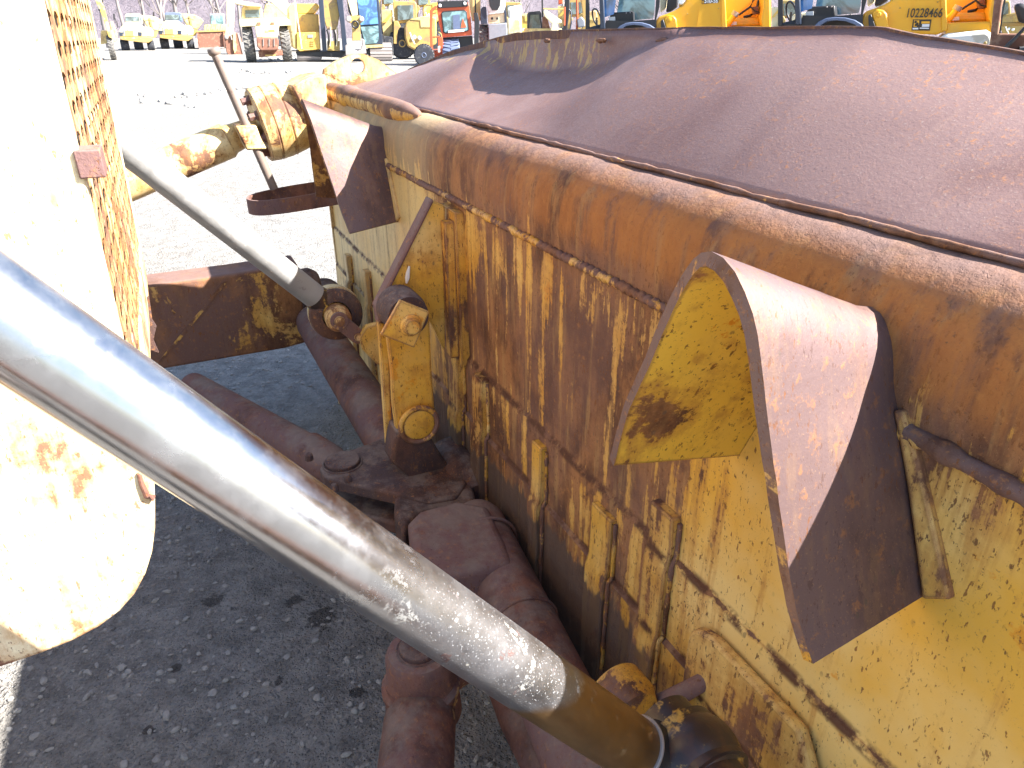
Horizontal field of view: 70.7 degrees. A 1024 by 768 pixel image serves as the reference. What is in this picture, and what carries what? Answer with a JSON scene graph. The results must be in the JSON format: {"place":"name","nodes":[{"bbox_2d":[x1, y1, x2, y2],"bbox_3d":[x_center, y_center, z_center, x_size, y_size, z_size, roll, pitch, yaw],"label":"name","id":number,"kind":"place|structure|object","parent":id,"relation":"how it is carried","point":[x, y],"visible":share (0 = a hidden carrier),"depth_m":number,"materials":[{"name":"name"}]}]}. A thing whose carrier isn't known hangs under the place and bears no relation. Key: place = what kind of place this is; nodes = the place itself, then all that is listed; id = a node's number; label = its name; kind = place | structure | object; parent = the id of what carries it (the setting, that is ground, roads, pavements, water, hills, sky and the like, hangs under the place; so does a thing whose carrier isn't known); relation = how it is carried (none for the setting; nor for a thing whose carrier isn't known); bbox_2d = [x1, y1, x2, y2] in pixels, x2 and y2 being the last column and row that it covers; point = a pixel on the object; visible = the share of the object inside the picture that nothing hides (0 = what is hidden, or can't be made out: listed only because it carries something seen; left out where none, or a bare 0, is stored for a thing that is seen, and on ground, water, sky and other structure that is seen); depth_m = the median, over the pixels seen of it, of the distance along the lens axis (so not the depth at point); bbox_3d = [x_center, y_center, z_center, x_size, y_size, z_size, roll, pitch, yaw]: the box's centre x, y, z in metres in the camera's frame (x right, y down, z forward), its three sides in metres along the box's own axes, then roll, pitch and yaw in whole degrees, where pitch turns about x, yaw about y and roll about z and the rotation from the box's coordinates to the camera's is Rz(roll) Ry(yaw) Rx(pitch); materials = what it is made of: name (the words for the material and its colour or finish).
{"place":"outdoors","nodes":[
{"label":"outdoors","id":0,"kind":"place"},
{"bbox_2d":[0,38,519,767],"bbox_3d":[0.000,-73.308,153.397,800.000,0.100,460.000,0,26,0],"label":"ground","id":1,"kind":"structure","parent":0,"point":[172,238],"depth_m":2.83,"materials":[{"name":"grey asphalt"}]},
{"bbox_2d":[99,0,107,47],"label":"bare tree","id":2,"kind":"object","parent":1,"relation":"on","point":[102,22],"visible":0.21,"depth_m":83.68,"materials":[{"name":"grey plant"}]},
{"bbox_2d":[95,0,117,59],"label":"wheel loader","id":3,"kind":"object","parent":1,"relation":"on","point":[109,37],"visible":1,"depth_m":52.08,"materials":[{"name":"yellow paint"}]},
{"bbox_2d":[115,0,124,25],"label":"bare tree","id":4,"kind":"object","parent":1,"relation":"on","point":[119,13],"visible":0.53,"depth_m":113.89,"materials":[{"name":"grey plant"}]},
{"bbox_2d":[113,14,162,50],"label":"dump truck","id":5,"kind":"object","parent":1,"relation":"on","point":[135,31],"visible":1,"depth_m":74.28,"materials":[{"name":"beige paint"}]},
{"bbox_2d":[138,0,146,26],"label":"bare tree","id":6,"kind":"object","parent":1,"relation":"on","point":[140,2],"visible":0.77,"depth_m":123.17,"materials":[{"name":"grey plant"}]},
{"bbox_2d":[143,0,162,20],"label":"bare tree","id":7,"kind":"object","parent":1,"relation":"on","point":[159,13],"visible":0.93,"depth_m":95.80,"materials":[{"name":"grey plant"}]},
{"bbox_2d":[159,0,170,41],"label":"bare tree","id":8,"kind":"object","parent":1,"relation":"on","point":[163,15],"visible":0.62,"depth_m":122.18,"materials":[{"name":"grey plant"}]},
{"bbox_2d":[169,0,184,46],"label":"bare tree","id":9,"kind":"object","parent":1,"relation":"on","point":[174,3],"visible":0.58,"depth_m":87.29,"materials":[{"name":"grey plant"}]},
{"bbox_2d":[153,12,202,48],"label":"dump truck","id":10,"kind":"object","parent":1,"relation":"on","point":[175,30],"visible":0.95,"depth_m":80.14,"materials":[{"name":"yellow paint"}]},
{"bbox_2d":[184,0,194,39],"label":"bare tree","id":11,"kind":"object","parent":1,"relation":"on","point":[188,11],"visible":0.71,"depth_m":133.06,"materials":[{"name":"grey plant"}]},
{"bbox_2d":[198,0,218,16],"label":"bare tree","id":12,"kind":"object","parent":1,"relation":"on","point":[212,8],"visible":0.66,"depth_m":132.64,"materials":[{"name":"grey plant"}]},
{"bbox_2d":[196,14,226,48],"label":"wheel loader","id":13,"kind":"object","parent":1,"relation":"on","point":[213,33],"visible":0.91,"depth_m":79.95,"materials":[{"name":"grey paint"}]},
{"bbox_2d":[208,0,226,13],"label":"bare tree","id":14,"kind":"object","parent":1,"relation":"on","point":[217,9],"visible":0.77,"depth_m":110.88,"materials":[{"name":"grey plant"}]},
{"bbox_2d":[237,0,242,41],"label":"bare tree","id":15,"kind":"object","parent":1,"relation":"on","point":[239,15],"visible":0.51,"depth_m":116.13,"materials":[{"name":"grey plant"}]},
{"bbox_2d":[224,0,289,53],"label":"excavator","id":16,"kind":"object","parent":1,"relation":"on","point":[233,43],"visible":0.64,"depth_m":63.44,"materials":[{"name":"beige paint"}]},
{"bbox_2d":[234,0,292,61],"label":"motor scraper","id":17,"kind":"object","parent":1,"relation":"on","point":[268,26],"visible":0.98,"depth_m":48.30,"materials":[{"name":"yellow paint"}]},
{"bbox_2d":[287,0,392,60],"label":"excavator","id":18,"kind":"object","parent":1,"relation":"on","point":[363,19],"visible":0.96,"depth_m":49.42,"materials":[{"name":"yellow paint"}]},
{"bbox_2d":[382,1,440,58],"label":"wheel loader","id":19,"kind":"object","parent":1,"relation":"on","point":[409,37],"visible":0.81,"depth_m":53.68,"materials":[{"name":"beige paint"}]},
{"bbox_2d":[414,0,478,63],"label":"telehandler","id":20,"kind":"object","parent":1,"relation":"on","point":[454,18],"visible":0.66,"depth_m":43.85,"materials":[{"name":"red paint"}]},
{"bbox_2d":[469,0,521,41],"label":"forklift","id":21,"kind":"object","parent":1,"relation":"on","point":[496,10],"visible":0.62,"depth_m":46.63,"materials":[{"name":"black paint"}]},
{"bbox_2d":[496,2,526,34],"bbox_3d":[0.556,-26.882,54.957,3.604,3.868,2.839,0,26,0],"label":"wheel loader","id":22,"kind":"object","parent":1,"relation":"on","point":[523,16],"visible":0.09,"depth_m":53.79,"materials":[{"name":"beige paint"}]},
{"bbox_2d":[0,0,1023,767],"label":"bulldozer","id":23,"kind":"object","parent":1,"relation":"on","point":[674,376],"visible":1,"depth_m":1.18,"materials":[{"name":"paint"}]},
{"bbox_2d":[507,0,563,34],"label":"skid loader","id":24,"kind":"object","parent":1,"relation":"on","point":[536,21],"visible":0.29,"depth_m":30.43,"materials":[{"name":"beige paint"}]},
{"bbox_2d":[558,0,585,29],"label":"work platform","id":25,"kind":"structure","parent":1,"relation":"on","point":[580,21],"depth_m":21.54,"materials":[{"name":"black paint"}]},
{"bbox_2d":[585,0,770,28],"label":"telehandler","id":26,"kind":"object","parent":1,"relation":"on","point":[716,13],"visible":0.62,"depth_m":14.08,"materials":[{"name":"yellow paint"}]},
{"bbox_2d":[778,0,1000,44],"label":"telehandler","id":27,"kind":"object","parent":1,"relation":"on","point":[968,20],"visible":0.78,"depth_m":11.26,"materials":[{"name":"yellow paint"}]},
{"bbox_2d":[990,0,1023,50],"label":"forklift","id":28,"kind":"object","parent":1,"relation":"on","point":[1007,40],"visible":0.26,"depth_m":9.98,"materials":[{"name":"black paint"}]},
{"bbox_2d":[379,0,405,42],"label":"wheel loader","id":29,"kind":"object","parent":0,"point":[389,3],"visible":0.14,"depth_m":61.86,"materials":[{"name":"beige paint"}]},
{"bbox_2d":[409,0,446,37],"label":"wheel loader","id":30,"kind":"object","parent":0,"point":[427,5],"visible":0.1,"depth_m":65.62,"materials":[{"name":"beige paint"}]},
{"bbox_2d":[90,0,1023,38],"bbox_3d":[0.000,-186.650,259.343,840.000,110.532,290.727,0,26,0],"label":"hill","id":31,"kind":"structure","parent":0,"point":[128,7],"depth_m":171.73,"materials":[{"name":"white"}]},
{"bbox_2d":[558,0,599,28],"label":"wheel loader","id":32,"kind":"object","parent":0,"point":[573,10],"visible":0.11,"depth_m":49.26,"materials":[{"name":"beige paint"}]},
{"bbox_2d":[771,0,805,26],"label":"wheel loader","id":33,"kind":"object","parent":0,"point":[774,15],"visible":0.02,"depth_m":46.99,"materials":[{"name":"beige paint"}]},
{"bbox_2d":[1001,0,1023,32],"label":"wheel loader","id":34,"kind":"object","parent":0,"point":[1008,16],"visible":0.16,"depth_m":38.11,"materials":[{"name":"beige paint"}]}
]}

